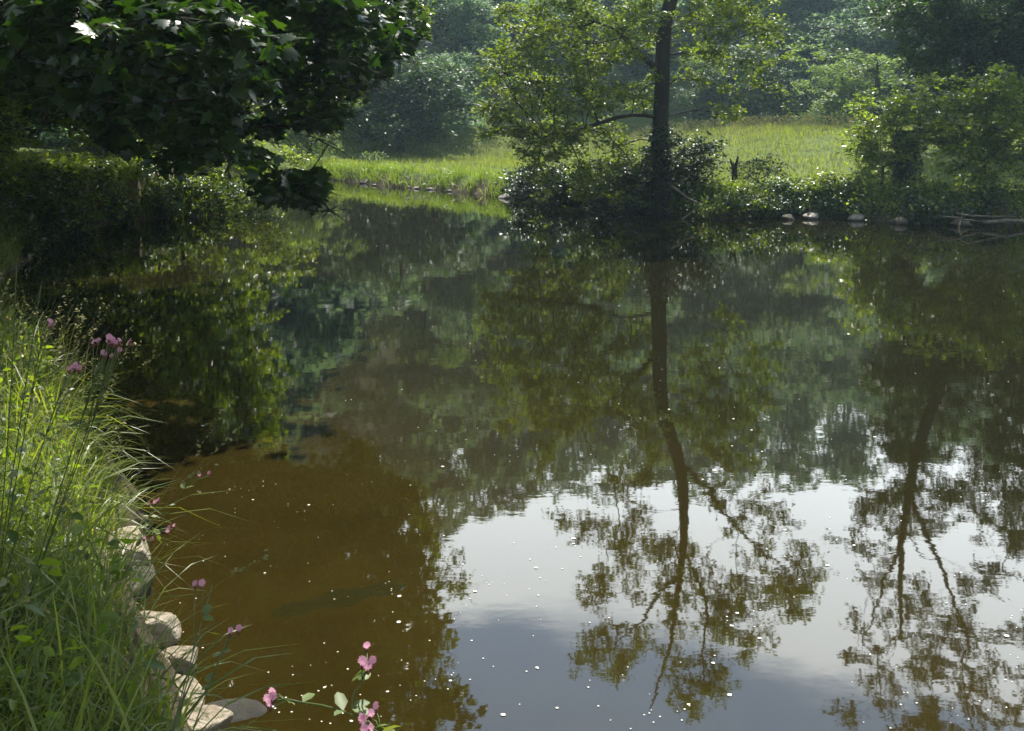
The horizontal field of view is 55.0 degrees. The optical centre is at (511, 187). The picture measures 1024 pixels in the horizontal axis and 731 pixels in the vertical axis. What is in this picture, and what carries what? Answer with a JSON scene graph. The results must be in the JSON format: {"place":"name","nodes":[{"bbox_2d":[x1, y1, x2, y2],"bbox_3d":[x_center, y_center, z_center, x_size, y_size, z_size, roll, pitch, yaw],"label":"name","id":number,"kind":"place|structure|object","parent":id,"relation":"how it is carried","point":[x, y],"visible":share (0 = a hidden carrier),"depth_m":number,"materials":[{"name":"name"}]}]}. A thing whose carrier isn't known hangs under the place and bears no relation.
{"place":"outdoors","nodes":[
{"label":"outdoors","id":0,"kind":"place"},
{"bbox_2d":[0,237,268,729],"bbox_3d":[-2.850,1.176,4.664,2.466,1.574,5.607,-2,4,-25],"label":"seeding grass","id":1,"kind":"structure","parent":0,"point":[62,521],"depth_m":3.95,"materials":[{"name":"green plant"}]},
{"bbox_2d":[0,269,313,730],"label":"bank grass","id":2,"kind":"structure","parent":0,"point":[118,668],"depth_m":3.25,"materials":[{"name":"green plant"}]},
{"bbox_2d":[0,174,1023,730],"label":"river water","id":3,"kind":"structure","parent":0,"point":[508,364],"depth_m":7.07,"materials":[{"name":"brown liquid"}]},
{"bbox_2d":[140,611,181,649],"bbox_3d":[-1.666,2.010,4.453,0.322,0.175,0.258,-2,4,-23],"label":"rock","id":4,"kind":"object","parent":3,"relation":"on","point":[167,617],"visible":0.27,"depth_m":4.40,"materials":[{"name":"stone"}]},
{"bbox_2d":[173,674,204,704],"bbox_3d":[-1.394,2.072,3.972,0.346,0.170,0.194,1,4,11],"label":"rock","id":5,"kind":"object","parent":3,"relation":"on","point":[193,683],"visible":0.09,"depth_m":3.97,"materials":[{"name":"stone"}]},
{"bbox_2d":[271,582,406,616],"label":"submerged branch","id":6,"kind":"object","parent":3,"relation":"in","point":[338,598],"visible":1,"depth_m":4.93,"materials":[{"name":"brown wood"}]},
{"bbox_2d":[158,263,1022,728],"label":"floating specks","id":7,"kind":"object","parent":3,"relation":"on","point":[608,617],"visible":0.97,"depth_m":4.69,"materials":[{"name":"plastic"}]},
{"bbox_2d":[681,204,702,219],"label":"dead branch","id":8,"kind":"object","parent":3,"relation":"in","point":[686,216],"visible":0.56,"depth_m":23.48,"materials":[{"name":"brown wood"}]},
{"bbox_2d":[780,214,794,219],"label":"rock","id":9,"kind":"object","parent":3,"relation":"on","point":[787,217],"visible":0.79,"depth_m":23.38,"materials":[{"name":"stone"}]},
{"bbox_2d":[803,212,818,219],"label":"rock","id":10,"kind":"object","parent":3,"relation":"on","point":[811,215],"visible":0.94,"depth_m":23.52,"materials":[{"name":"stone"}]},
{"bbox_2d":[847,212,864,220],"bbox_3d":[8.147,0.699,23.266,0.329,0.254,0.429,3,5,41],"label":"rock","id":11,"kind":"object","parent":3,"relation":"on","point":[854,216],"visible":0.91,"depth_m":23.15,"materials":[{"name":"stone"}]},
{"bbox_2d":[889,217,908,224],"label":"rock","id":12,"kind":"object","parent":3,"relation":"on","point":[899,221],"visible":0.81,"depth_m":22.34,"materials":[{"name":"stone"}]},
{"bbox_2d":[950,219,972,226],"bbox_3d":[10.086,0.834,22.017,0.474,0.285,0.385,-3,5,-36],"label":"rock","id":13,"kind":"object","parent":3,"relation":"on","point":[956,222],"visible":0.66,"depth_m":21.93,"materials":[{"name":"stone"}]},
{"bbox_2d":[983,217,1023,224],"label":"dead branch","id":14,"kind":"object","parent":3,"relation":"on","point":[996,221],"visible":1,"depth_m":21.66,"materials":[{"name":"brown wood"}]},
{"bbox_2d":[0,0,1023,730],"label":"ground","id":15,"kind":"structure","parent":0,"point":[378,146],"depth_m":32.04,"materials":[{"name":"green plant"}]},
{"bbox_2d":[0,85,50,194],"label":"hazel bush","id":16,"kind":"object","parent":15,"relation":"on","point":[8,102],"visible":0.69,"depth_m":16.70,"materials":[{"name":"green plant"}]},
{"bbox_2d":[0,265,53,566],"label":"campion plant","id":17,"kind":"object","parent":15,"relation":"on","point":[13,472],"visible":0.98,"depth_m":3.08,"materials":[{"name":"green plant"}]},
{"bbox_2d":[0,98,75,159],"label":"hazel bush","id":18,"kind":"object","parent":15,"relation":"on","point":[21,129],"visible":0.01,"depth_m":21.95,"materials":[{"name":"green plant"}]},
{"bbox_2d":[0,361,81,603],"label":"campion plant","id":19,"kind":"object","parent":15,"relation":"on","point":[4,582],"visible":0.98,"depth_m":2.85,"materials":[{"name":"green plant"}]},
{"bbox_2d":[0,99,90,140],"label":"sycamore tree","id":20,"kind":"object","parent":15,"relation":"on","point":[36,114],"visible":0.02,"depth_m":18.99,"materials":[{"name":"green plant"}]},
{"bbox_2d":[12,122,98,149],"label":"broad tree","id":21,"kind":"object","parent":15,"relation":"on","point":[53,140],"visible":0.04,"depth_m":43.84,"materials":[{"name":"green plant"}]},
{"bbox_2d":[12,117,109,155],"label":"broad tree","id":22,"kind":"object","parent":15,"relation":"on","point":[77,145],"visible":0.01,"depth_m":46.77,"materials":[{"name":"green plant"}]},
{"bbox_2d":[0,103,123,153],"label":"broad tree","id":23,"kind":"object","parent":15,"relation":"on","point":[49,114],"visible":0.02,"depth_m":27.52,"materials":[{"name":"green plant"}]},
{"bbox_2d":[12,333,130,642],"bbox_3d":[-1.311,0.936,2.861,0.529,1.083,0.088,1,4,20],"label":"campion plant","id":24,"kind":"object","parent":15,"relation":"on","point":[111,340],"visible":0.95,"depth_m":2.79,"materials":[{"name":"green plant"}]},
{"bbox_2d":[16,102,139,156],"bbox_3d":[-14.012,-3.755,33.162,6.815,6.391,12.236,3,5,40],"label":"broad tree","id":25,"kind":"object","parent":15,"relation":"on","point":[56,136],"visible":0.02,"depth_m":33.50,"materials":[{"name":"green plant"}]},
{"bbox_2d":[0,308,165,730],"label":"bank weeds","id":26,"kind":"object","parent":15,"relation":"on","point":[76,677],"visible":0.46,"depth_m":3.07,"materials":[{"name":"green plant"}]},
{"bbox_2d":[32,165,136,241],"bbox_3d":[-8.618,0.575,19.621,1.976,2.042,1.914,0,4,0],"label":"hazel bush","id":27,"kind":"object","parent":15,"relation":"on","point":[70,199],"visible":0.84,"depth_m":19.54,"materials":[{"name":"green plant"}]},
{"bbox_2d":[0,144,194,327],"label":"shore grass","id":28,"kind":"structure","parent":15,"relation":"on","point":[5,258],"depth_m":21.93,"materials":[{"name":"green plant"}]},
{"bbox_2d":[0,146,219,196],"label":"crest undergrowth","id":29,"kind":"object","parent":15,"relation":"on","point":[55,167],"visible":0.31,"depth_m":22.47,"materials":[{"name":"green plant"}]},
{"bbox_2d":[0,156,252,258],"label":"shade undergrowth","id":30,"kind":"object","parent":15,"relation":"on","point":[59,233],"visible":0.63,"depth_m":20.98,"materials":[{"name":"green plant"}]},
{"bbox_2d":[103,526,150,565],"bbox_3d":[-2.033,1.930,5.121,0.289,0.243,0.336,-2,4,-23],"label":"rock","id":31,"kind":"object","parent":15,"relation":"on","point":[143,548],"visible":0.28,"depth_m":5.05,"materials":[{"name":"stone"}]},
{"bbox_2d":[120,564,154,604],"bbox_3d":[-1.953,1.994,4.967,0.292,0.184,0.291,0,4,0],"label":"rock","id":32,"kind":"object","parent":15,"relation":"on","point":[148,592],"visible":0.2,"depth_m":4.94,"materials":[{"name":"stone"}]},
{"bbox_2d":[115,524,174,554],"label":"campion plant","id":33,"kind":"object","parent":15,"relation":"on","point":[168,528],"visible":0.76,"depth_m":3.83,"materials":[{"name":"green plant"}]},
{"bbox_2d":[34,95,286,156],"bbox_3d":[-11.088,-4.777,29.865,13.500,8.866,12.341,2,5,27],"label":"broad tree","id":34,"kind":"object","parent":15,"relation":"on","point":[89,119],"depth_m":30.20,"materials":[{"name":"green plant"}]},
{"bbox_2d":[124,471,209,586],"bbox_3d":[-1.535,1.526,4.145,0.535,0.695,0.204,2,4,23],"label":"campion plant","id":35,"kind":"object","parent":15,"relation":"on","point":[158,537],"visible":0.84,"depth_m":4.12,"materials":[{"name":"green plant"}]},
{"bbox_2d":[48,95,285,206],"bbox_3d":[-7.793,-3.741,22.414,6.093,9.038,7.567,0,4,0],"label":"hazel bush","id":36,"kind":"object","parent":15,"relation":"on","point":[82,139],"visible":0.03,"depth_m":22.05,"materials":[{"name":"green plant"}]},
{"bbox_2d":[162,646,197,675],"bbox_3d":[-1.437,2.050,4.233,0.170,0.120,0.118,0,4,0],"label":"rock","id":37,"kind":"object","parent":15,"relation":"on","point":[185,665],"visible":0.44,"depth_m":4.20,"materials":[{"name":"stone"}]},
{"bbox_2d":[170,578,242,730],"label":"campion plant","id":38,"kind":"object","parent":15,"relation":"on","point":[209,677],"visible":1,"depth_m":2.33,"materials":[{"name":"green plant"}]},
{"bbox_2d":[182,705,232,730],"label":"rock","id":39,"kind":"object","parent":15,"relation":"on","point":[211,712],"visible":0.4,"depth_m":3.77,"materials":[{"name":"stone"}]},
{"bbox_2d":[0,0,433,230],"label":"sycamore tree","id":40,"kind":"object","parent":15,"relation":"on","point":[222,61],"visible":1,"depth_m":8.65,"materials":[{"name":"green plant"}]},
{"bbox_2d":[0,0,458,122],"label":"maple tree","id":41,"kind":"object","parent":15,"relation":"on","point":[415,15],"visible":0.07,"depth_m":14.97,"materials":[{"name":"green plant"}]},
{"bbox_2d":[206,698,266,722],"bbox_3d":[-1.143,2.178,3.996,0.333,0.162,0.237,-1,4,-18],"label":"rock","id":42,"kind":"object","parent":15,"relation":"on","point":[242,709],"visible":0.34,"depth_m":3.99,"materials":[{"name":"stone"}]},
{"bbox_2d":[178,141,313,217],"bbox_3d":[-6.531,0.072,24.442,3.802,2.477,2.895,0,4,0],"label":"hazel bush","id":43,"kind":"object","parent":15,"relation":"on","point":[238,201],"visible":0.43,"depth_m":24.10,"materials":[{"name":"green plant"}]},
{"bbox_2d":[265,94,363,162],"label":"broad tree","id":44,"kind":"object","parent":15,"relation":"on","point":[316,147],"visible":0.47,"depth_m":42.30,"materials":[{"name":"green plant"}]},
{"bbox_2d":[263,642,400,730],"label":"campion plant","id":45,"kind":"object","parent":15,"relation":"on","point":[360,709],"visible":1,"depth_m":1.84,"materials":[{"name":"pink plant"}]},
{"bbox_2d":[359,179,367,183],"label":"rock","id":46,"kind":"object","parent":15,"relation":"on","point":[363,181],"visible":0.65,"depth_m":36.48,"materials":[{"name":"stone"}]},
{"bbox_2d":[357,150,388,165],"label":"riverside bush","id":47,"kind":"object","parent":15,"relation":"on","point":[371,155],"visible":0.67,"depth_m":40.16,"materials":[{"name":"green plant"}]},
{"bbox_2d":[344,50,428,125],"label":"broad tree","id":48,"kind":"object","parent":15,"relation":"on","point":[376,99],"visible":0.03,"depth_m":50.04,"materials":[{"name":"green plant"}]},
{"bbox_2d":[344,46,481,152],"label":"broad tree","id":49,"kind":"object","parent":15,"relation":"on","point":[394,117],"visible":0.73,"depth_m":47.14,"materials":[{"name":"green plant"}]},
{"bbox_2d":[388,1,479,33],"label":"broad tree","id":50,"kind":"object","parent":15,"relation":"on","point":[434,26],"visible":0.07,"depth_m":62.21,"materials":[{"name":"green plant"}]},
{"bbox_2d":[368,50,512,136],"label":"broad tree","id":51,"kind":"object","parent":15,"relation":"on","point":[447,58],"visible":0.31,"depth_m":51.45,"materials":[{"name":"green plant"}]},
{"bbox_2d":[402,0,510,97],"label":"broad tree","id":52,"kind":"object","parent":15,"relation":"on","point":[462,9],"visible":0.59,"depth_m":56.64,"materials":[{"name":"green plant"}]},
{"bbox_2d":[498,194,511,198],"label":"rock","id":53,"kind":"object","parent":15,"relation":"on","point":[503,196],"visible":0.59,"depth_m":29.61,"materials":[{"name":"stone"}]},
{"bbox_2d":[412,0,602,86],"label":"broad tree","id":54,"kind":"object","parent":15,"relation":"on","point":[514,22],"visible":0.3,"depth_m":64.45,"materials":[{"name":"green plant"}]},
{"bbox_2d":[496,157,602,205],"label":"riverside bush","id":55,"kind":"object","parent":15,"relation":"on","point":[558,171],"visible":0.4,"depth_m":27.48,"materials":[{"name":"green plant"}]},
{"bbox_2d":[491,0,679,78],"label":"broad tree","id":56,"kind":"object","parent":15,"relation":"on","point":[604,3],"visible":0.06,"depth_m":69.52,"materials":[{"name":"green plant"}]},
{"bbox_2d":[158,158,1023,224],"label":"bankside grass","id":57,"kind":"structure","parent":15,"relation":"on","point":[458,172],"depth_m":24.47,"materials":[{"name":"green plant"}]},
{"bbox_2d":[529,1,654,93],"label":"broad tree","id":58,"kind":"object","parent":15,"relation":"on","point":[623,79],"visible":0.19,"depth_m":68.87,"materials":[{"name":"green plant"}]},
{"bbox_2d":[563,156,672,213],"bbox_3d":[2.816,0.218,25.223,3.043,2.060,1.986,0,4,0],"label":"riverside bush","id":59,"kind":"object","parent":15,"relation":"on","point":[634,188],"visible":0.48,"depth_m":24.89,"materials":[{"name":"green plant"}]},
{"bbox_2d":[468,0,794,215],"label":"alder tree","id":60,"kind":"object","parent":15,"relation":"on","point":[552,27],"visible":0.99,"depth_m":23.84,"materials":[{"name":"green plant"}]},
{"bbox_2d":[629,119,708,211],"bbox_3d":[3.847,-0.397,24.565,2.057,2.826,1.905,0,4,0],"label":"ivy clump","id":61,"kind":"object","parent":60,"relation":"attached to","point":[673,144],"visible":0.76,"depth_m":24.31,"materials":[{"name":"green plant"}]},
{"bbox_2d":[671,185,709,206],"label":"dead branch","id":62,"kind":"object","parent":60,"relation":"attached to","point":[684,195],"visible":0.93,"depth_m":23.73,"materials":[{"name":"brown wood"}]},
{"bbox_2d":[309,0,981,55],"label":"woodland","id":63,"kind":"object","parent":15,"relation":"on","point":[805,5],"visible":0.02,"depth_m":72.05,"materials":[{"name":"green plant"}]},
{"bbox_2d":[598,0,712,88],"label":"broad tree","id":64,"kind":"object","parent":15,"relation":"on","point":[683,4],"visible":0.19,"depth_m":72.01,"materials":[{"name":"green plant"}]},
{"bbox_2d":[598,0,747,66],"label":"broad tree","id":65,"kind":"object","parent":15,"relation":"on","point":[686,32],"visible":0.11,"depth_m":73.90,"materials":[{"name":"green plant"}]},
{"bbox_2d":[430,86,967,163],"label":"meadow seed heads","id":66,"kind":"object","parent":15,"relation":"on","point":[745,122],"visible":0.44,"depth_m":46.70,"materials":[{"name":"green plant"}]},
{"bbox_2d":[670,126,731,189],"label":"riverside bush","id":67,"kind":"object","parent":15,"relation":"on","point":[699,148],"visible":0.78,"depth_m":24.70,"materials":[{"name":"green plant"}]},
{"bbox_2d":[669,44,743,118],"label":"broad tree","id":68,"kind":"object","parent":15,"relation":"on","point":[682,99],"visible":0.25,"depth_m":65.60,"materials":[{"name":"green plant"}]},
{"bbox_2d":[653,44,778,127],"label":"broad tree","id":69,"kind":"object","parent":15,"relation":"on","point":[714,96],"visible":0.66,"depth_m":59.28,"materials":[{"name":"green plant"}]},
{"bbox_2d":[730,156,738,187],"bbox_3d":[5.786,-0.207,25.643,0.192,1.234,0.177,-3,5,-40],"label":"forked post","id":70,"kind":"object","parent":15,"relation":"on","point":[734,169],"visible":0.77,"depth_m":25.59,"materials":[{"name":"brown wood"}]},
{"bbox_2d":[719,142,795,186],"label":"riverside bush","id":71,"kind":"object","parent":15,"relation":"on","point":[760,167],"visible":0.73,"depth_m":25.92,"materials":[{"name":"green plant"}]},
{"bbox_2d":[697,0,825,70],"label":"broad tree","id":72,"kind":"object","parent":15,"relation":"on","point":[782,9],"visible":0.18,"depth_m":71.35,"materials":[{"name":"green plant"}]},
{"bbox_2d":[505,166,1022,224],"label":"bank vegetation","id":73,"kind":"object","parent":15,"relation":"on","point":[924,213],"visible":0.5,"depth_m":23.57,"materials":[{"name":"green plant"}]},
{"bbox_2d":[710,16,902,123],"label":"broad tree","id":74,"kind":"object","parent":15,"relation":"on","point":[779,70],"visible":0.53,"depth_m":59.57,"materials":[{"name":"green plant"}]},
{"bbox_2d":[747,0,882,87],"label":"broad tree","id":75,"kind":"object","parent":15,"relation":"on","point":[806,54],"visible":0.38,"depth_m":70.06,"materials":[{"name":"green plant"}]},
{"bbox_2d":[631,174,1023,223],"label":"leafy undergrowth","id":76,"kind":"object","parent":15,"relation":"on","point":[722,210],"visible":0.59,"depth_m":23.48,"materials":[{"name":"green plant"}]},
{"bbox_2d":[793,167,881,209],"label":"riverside bush","id":77,"kind":"object","parent":15,"relation":"on","point":[822,183],"visible":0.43,"depth_m":23.95,"materials":[{"name":"green plant"}]},
{"bbox_2d":[704,0,973,90],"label":"broad tree","id":78,"kind":"object","parent":15,"relation":"on","point":[855,8],"visible":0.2,"depth_m":67.67,"materials":[{"name":"green plant"}]},
{"bbox_2d":[790,52,891,125],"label":"broad tree","id":79,"kind":"object","parent":15,"relation":"on","point":[821,72],"visible":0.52,"depth_m":51.44,"materials":[{"name":"green plant"}]},
{"bbox_2d":[783,37,933,124],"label":"broad tree","id":80,"kind":"object","parent":15,"relation":"on","point":[845,91],"visible":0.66,"depth_m":48.15,"materials":[{"name":"green plant"}]},
{"bbox_2d":[834,85,945,184],"bbox_3d":[9.330,-1.019,24.464,2.560,3.083,2.028,-2,4,-27],"label":"riverside bush","id":81,"kind":"object","parent":15,"relation":"on","point":[873,157],"visible":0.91,"depth_m":24.18,"materials":[{"name":"green plant"}]},
{"bbox_2d":[886,116,926,187],"bbox_3d":[9.867,-0.619,24.643,1.026,2.712,1.052,0,4,0],"label":"ivy covered stump","id":82,"kind":"object","parent":15,"relation":"on","point":[902,173],"visible":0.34,"depth_m":24.44,"materials":[{"name":"green plant"}]},
{"bbox_2d":[820,0,993,114],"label":"broad tree","id":83,"kind":"object","parent":15,"relation":"on","point":[890,46],"visible":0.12,"depth_m":64.74,"materials":[{"name":"green plant"}]},
{"bbox_2d":[815,2,1017,123],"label":"broad tree","id":84,"kind":"object","parent":15,"relation":"on","point":[831,21],"visible":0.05,"depth_m":62.09,"materials":[{"name":"green plant"}]},
{"bbox_2d":[861,0,1023,164],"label":"ash tree","id":85,"kind":"object","parent":15,"relation":"on","point":[961,30],"visible":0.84,"depth_m":29.61,"materials":[{"name":"green plant"}]},
{"bbox_2d":[880,0,1023,109],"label":"broad tree","id":86,"kind":"object","parent":15,"relation":"on","point":[947,60],"visible":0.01,"depth_m":61.45,"materials":[{"name":"green plant"}]},
{"bbox_2d":[885,60,1023,187],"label":"riverside bush","id":87,"kind":"object","parent":15,"relation":"on","point":[976,141],"visible":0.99,"depth_m":23.71,"materials":[{"name":"green plant"}]},
{"bbox_2d":[936,215,982,223],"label":"dead branch","id":88,"kind":"object","parent":15,"relation":"on","point":[970,220],"visible":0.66,"depth_m":21.72,"materials":[{"name":"brown wood"}]},
{"bbox_2d":[955,211,1020,227],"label":"dead branch","id":89,"kind":"object","parent":15,"relation":"on","point":[982,216],"visible":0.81,"depth_m":21.78,"materials":[{"name":"brown wood"}]},
{"bbox_2d":[1003,0,1023,41],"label":"ash tree","id":90,"kind":"object","parent":15,"relation":"on","point":[1020,3],"visible":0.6,"depth_m":29.90,"materials":[{"name":"green plant"}]},
{"bbox_2d":[157,25,1023,219],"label":"meadow grass","id":91,"kind":"structure","parent":0,"point":[502,161],"depth_m":39.84,"materials":[{"name":"green plant"}]}
]}

